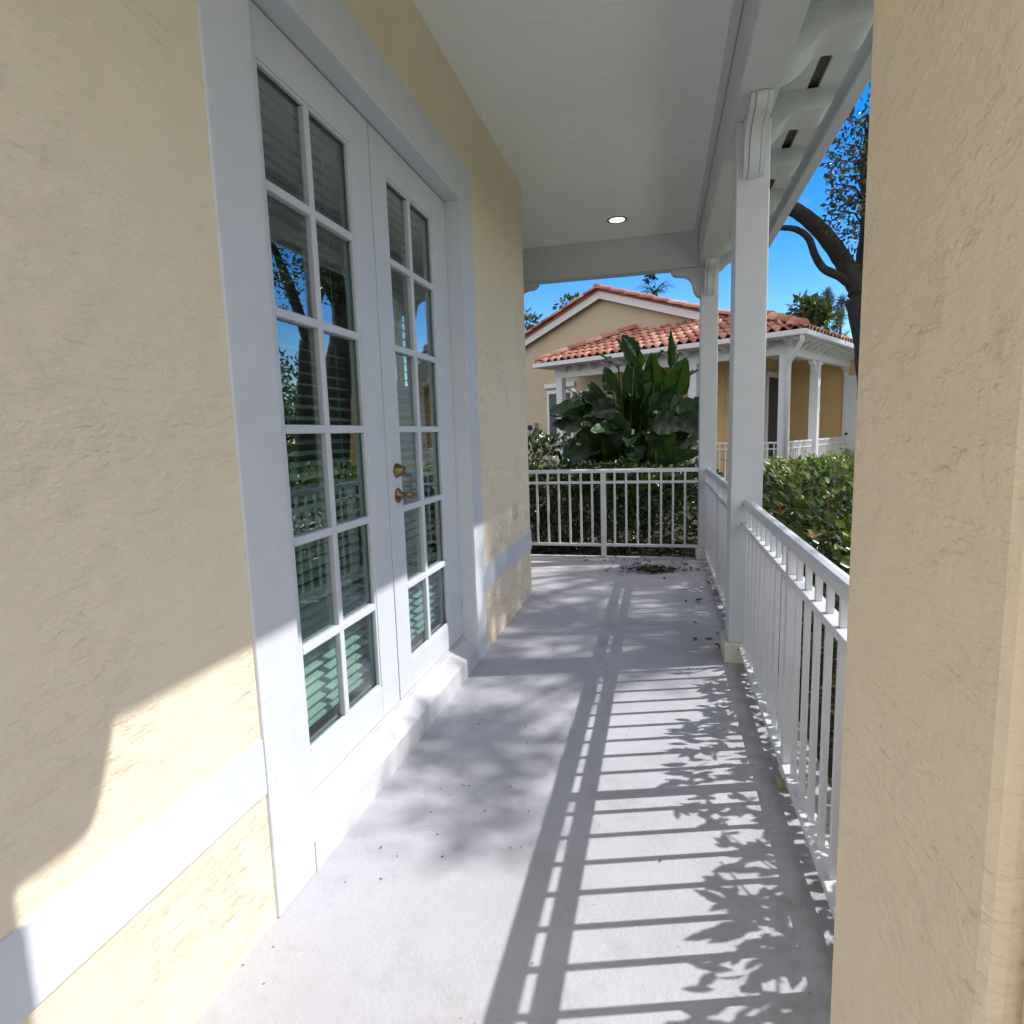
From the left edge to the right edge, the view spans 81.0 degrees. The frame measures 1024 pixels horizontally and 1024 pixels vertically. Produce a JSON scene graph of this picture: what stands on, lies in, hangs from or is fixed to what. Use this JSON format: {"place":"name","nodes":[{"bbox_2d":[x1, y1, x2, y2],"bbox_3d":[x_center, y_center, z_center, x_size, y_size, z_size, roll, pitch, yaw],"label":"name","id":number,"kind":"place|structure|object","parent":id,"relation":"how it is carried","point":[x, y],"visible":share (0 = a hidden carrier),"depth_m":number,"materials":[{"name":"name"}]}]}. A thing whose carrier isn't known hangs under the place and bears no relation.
{"place":"outdoors","nodes":[
{"label":"outdoors","id":0,"kind":"place"},
{"bbox_2d":[402,79,870,385],"label":"sky","id":1,"kind":"structure","parent":0,"point":[792,269],"materials":[{"name":"blue"}]},
{"bbox_2d":[529,489,846,788],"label":"ground","id":2,"kind":"structure","parent":0,"point":[833,692],"depth_m":7.53,"materials":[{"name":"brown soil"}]},
{"bbox_2d":[0,0,531,1023],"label":"house","id":3,"kind":"structure","parent":2,"relation":"on","point":[136,876],"depth_m":1.33,"materials":[{"name":"beige paint"}]},
{"bbox_2d":[195,0,487,916],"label":"french door","id":4,"kind":"structure","parent":3,"relation":"attached to","point":[325,66],"depth_m":2.35,"materials":[{"name":"white paint"}]},
{"bbox_2d":[248,0,399,793],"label":"door leaf","id":5,"kind":"structure","parent":4,"relation":"in","point":[331,652],"depth_m":2.34,"materials":[{"name":"white paint"}]},
{"bbox_2d":[367,123,462,698],"bbox_3d":[-0.485,-0.437,3.156,0.187,2.564,0.934,0,8,14],"label":"door leaf","id":6,"kind":"structure","parent":4,"relation":"in","point":[415,611],"depth_m":3.14,"materials":[{"name":"white paint"}]},
{"bbox_2d":[512,503,517,519],"bbox_3d":[0.025,-0.004,4.722,0.022,0.117,0.120,0,8,14],"label":"outlet cover","id":7,"kind":"object","parent":3,"relation":"attached to","point":[515,510],"visible":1,"depth_m":4.69,"materials":[{"name":"beige plastic"}]},
{"bbox_2d":[413,0,873,293],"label":"porch roof","id":8,"kind":"structure","parent":3,"relation":"attached to","point":[594,115],"depth_m":3.61,"materials":[{"name":"white paint"}]},
{"bbox_2d":[607,216,626,223],"bbox_3d":[1.005,-2.791,5.738,0.195,0.009,0.195,0,8,14],"label":"recessed light","id":9,"kind":"object","parent":8,"relation":"attached to","point":[616,219],"visible":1,"depth_m":5.72,"materials":[{"name":"white"}]},
{"bbox_2d":[194,554,834,1023],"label":"porch floor","id":10,"kind":"structure","parent":2,"relation":"on","point":[624,770],"depth_m":2.02,"materials":[{"name":"paint"}]},
{"bbox_2d":[379,564,789,963],"bbox_3d":[0.720,0.878,4.059,1.422,0.008,5.473,0,8,14],"label":"floor debris","id":11,"kind":"object","parent":10,"relation":"on","point":[528,810],"visible":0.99,"depth_m":2.31,"materials":[{"name":"brown plant"}]},
{"bbox_2d":[529,467,698,556],"bbox_3d":[1.052,0.015,6.773,2.013,1.001,0.054,0,8,14],"label":"porch railing","id":12,"kind":"object","parent":10,"relation":"on","point":[603,482],"visible":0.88,"depth_m":6.73,"materials":[{"name":"white metal"}]},
{"bbox_2d":[580,556,720,648],"bbox_3d":[1.143,0.673,5.363,1.381,0.069,2.880,0,8,14],"label":"leaf pile","id":13,"kind":"object","parent":10,"relation":"on","point":[653,568],"visible":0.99,"depth_m":6.06,"materials":[{"name":"brown plant"}]},
{"bbox_2d":[671,257,718,559],"bbox_3d":[1.927,-0.998,6.325,0.501,3.070,0.507,0,8,14],"label":"porch post","id":14,"kind":"object","parent":10,"relation":"on","point":[703,281],"visible":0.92,"depth_m":6.29,"materials":[{"name":"white paint"}]},
{"bbox_2d":[704,468,727,612],"bbox_3d":[1.770,0.208,5.120,0.080,1.001,2.808,0,8,14],"label":"porch railing","id":15,"kind":"object","parent":10,"relation":"on","point":[715,552],"visible":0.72,"depth_m":5.13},
{"bbox_2d":[721,89,773,662],"bbox_3d":[1.383,-0.619,3.543,0.223,3.070,0.794,0,8,14],"label":"porch post","id":16,"kind":"object","parent":10,"relation":"on","point":[750,209],"visible":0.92,"depth_m":3.41,"materials":[{"name":"white paint"}]},
{"bbox_2d":[738,499,848,920],"bbox_3d":[1.087,0.589,2.353,0.080,1.001,2.558,0,8,14],"label":"porch railing","id":17,"kind":"object","parent":10,"relation":"on","point":[764,548],"visible":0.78,"depth_m":2.19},
{"bbox_2d":[830,0,1023,1023],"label":"stucco pillar","id":18,"kind":"structure","parent":10,"relation":"on","point":[929,916],"depth_m":0.72,"materials":[{"name":"beige paint"}]},
{"bbox_2d":[524,308,542,330],"bbox_3d":[0.705,-4.619,23.218,2.424,6.377,2.162,-4,8,-19],"label":"garden tree","id":19,"kind":"object","parent":2,"relation":"on","point":[527,317],"visible":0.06,"depth_m":22.64,"materials":[{"name":"green plant"}]},
{"bbox_2d":[552,292,578,309],"bbox_3d":[2.209,-5.066,23.722,1.885,7.043,1.601,-5,8,-22],"label":"garden tree","id":20,"kind":"object","parent":2,"relation":"on","point":[569,297],"visible":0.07,"depth_m":23.36,"materials":[{"name":"green plant"}]},
{"bbox_2d":[528,427,619,516],"bbox_3d":[0.097,-0.743,11.515,4.161,1.728,1.888,-1,7,6],"label":"hedge","id":21,"kind":"object","parent":2,"relation":"on","point":[544,439],"visible":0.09,"depth_m":11.03,"materials":[{"name":"green plant"}]},
{"bbox_2d":[528,457,726,556],"bbox_3d":[0.455,-0.064,7.904,4.470,1.289,2.138,0,8,14],"label":"hedge","id":22,"kind":"object","parent":2,"relation":"on","point":[620,508],"visible":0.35,"depth_m":7.50,"materials":[{"name":"green plant"}]},
{"bbox_2d":[549,329,718,532],"bbox_3d":[1.886,-1.268,9.532,2.623,3.075,2.164,-3,8,-11],"label":"bird of paradise plant","id":23,"kind":"object","parent":2,"relation":"on","point":[666,434],"visible":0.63,"depth_m":9.14,"materials":[{"name":"green plant"}]},
{"bbox_2d":[634,278,675,296],"bbox_3d":[5.858,-5.611,24.793,1.884,7.616,1.862,-9,10,-43],"label":"palm tree","id":24,"kind":"object","parent":2,"relation":"on","point":[655,292],"visible":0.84,"depth_m":24.30,"materials":[{"name":"green plant"}]},
{"bbox_2d":[525,283,856,486],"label":"neighbour house","id":25,"kind":"structure","parent":2,"relation":"on","point":[810,383],"depth_m":16.08,"materials":[{"name":"beige paint"}]},
{"bbox_2d":[527,422,537,475],"bbox_3d":[0.642,-1.952,19.563,0.400,1.900,0.195,5,10,43],"label":"meter box","id":26,"kind":"object","parent":25,"relation":"attached to","point":[531,427],"visible":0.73,"depth_m":19.39,"materials":[{"name":"grey paint"}]},
{"bbox_2d":[544,382,575,438],"bbox_3d":[1.506,-3.130,18.687,1.180,1.730,0.100,5,10,43],"label":"window","id":27,"kind":"structure","parent":25,"relation":"in","point":[551,395],"depth_m":18.84,"materials":[{"name":"white paint"}]},
{"bbox_2d":[717,442,776,478],"bbox_3d":[5.146,-1.065,13.553,1.620,1.020,0.050,5,10,43],"label":"porch railing","id":28,"kind":"object","parent":25,"relation":"on","point":[767,448],"visible":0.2,"depth_m":13.72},
{"bbox_2d":[763,371,778,465],"bbox_3d":[7.102,-2.474,16.326,0.065,2.600,1.100,5,10,43],"label":"window","id":29,"kind":"structure","parent":25,"relation":"in","point":[771,378],"depth_m":16.08,"materials":[{"name":"white paint"}]},
{"bbox_2d":[789,439,812,467],"bbox_3d":[6.524,-1.121,13.665,0.050,1.020,1.830,5,10,43],"label":"porch railing","id":30,"kind":"object","parent":25,"relation":"on","point":[796,447],"visible":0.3,"depth_m":13.59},
{"bbox_2d":[818,436,843,459],"bbox_3d":[8.125,-1.392,15.370,0.052,1.020,2.440,5,10,43],"label":"porch railing","id":31,"kind":"object","parent":25,"relation":"on","point":[830,445],"visible":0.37,"depth_m":15.34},
{"bbox_2d":[841,375,856,451],"bbox_3d":[9.259,-2.303,15.900,0.940,2.640,0.119,5,10,43],"label":"front door","id":32,"kind":"structure","parent":25,"relation":"in","point":[849,410],"depth_m":16.06,"materials":[{"name":"white paint"}]},
{"bbox_2d":[642,92,869,390],"bbox_3d":[5.355,-4.019,7.507,7.296,8.970,5.150,0,8,14],"label":"oak tree","id":33,"kind":"object","parent":2,"relation":"on","point":[847,273],"visible":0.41,"depth_m":7.73,"materials":[{"name":"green plant"}]},
{"bbox_2d":[722,447,854,760],"bbox_3d":[2.359,0.383,3.704,1.818,1.360,8.792,0,8,14],"label":"hedge","id":34,"kind":"object","parent":2,"relation":"on","point":[828,512],"visible":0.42,"depth_m":4.66,"materials":[{"name":"green plant"}]},
{"bbox_2d":[763,449,854,507],"bbox_3d":[5.545,-0.466,9.995,2.762,1.280,2.042,0,8,14],"label":"hedge","id":35,"kind":"object","parent":2,"relation":"on","point":[769,462],"visible":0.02,"depth_m":9.92,"materials":[{"name":"green plant"}]},
{"bbox_2d":[785,290,844,330],"bbox_3d":[9.738,-4.298,20.007,2.203,6.024,2.858,4,9,37],"label":"garden tree","id":36,"kind":"object","parent":2,"relation":"on","point":[814,310],"visible":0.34,"depth_m":19.41,"materials":[{"name":"green plant"}]},
{"bbox_2d":[820,286,843,332],"bbox_3d":[21.061,-9.672,40.117,1.982,10.781,1.459,2,8,29],"label":"pine tree","id":37,"kind":"object","parent":2,"relation":"on","point":[828,292],"visible":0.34,"depth_m":39.53,"materials":[{"name":"green plant"}]},
{"bbox_2d":[828,292,848,335],"bbox_3d":[21.724,-9.425,40.128,1.842,10.248,1.620,-4,8,-17],"label":"pine tree","id":38,"kind":"object","parent":2,"relation":"on","point":[841,301],"visible":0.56,"depth_m":39.59,"materials":[{"name":"green plant"}]},
{"bbox_2d":[850,82,870,182],"bbox_3d":[10.603,-5.339,12.576,8.239,9.970,5.834,-6,8,-28],"label":"oak tree","id":39,"kind":"object","parent":2,"relation":"on","point":[858,143],"visible":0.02,"depth_m":13.16,"materials":[{"name":"green plant"}]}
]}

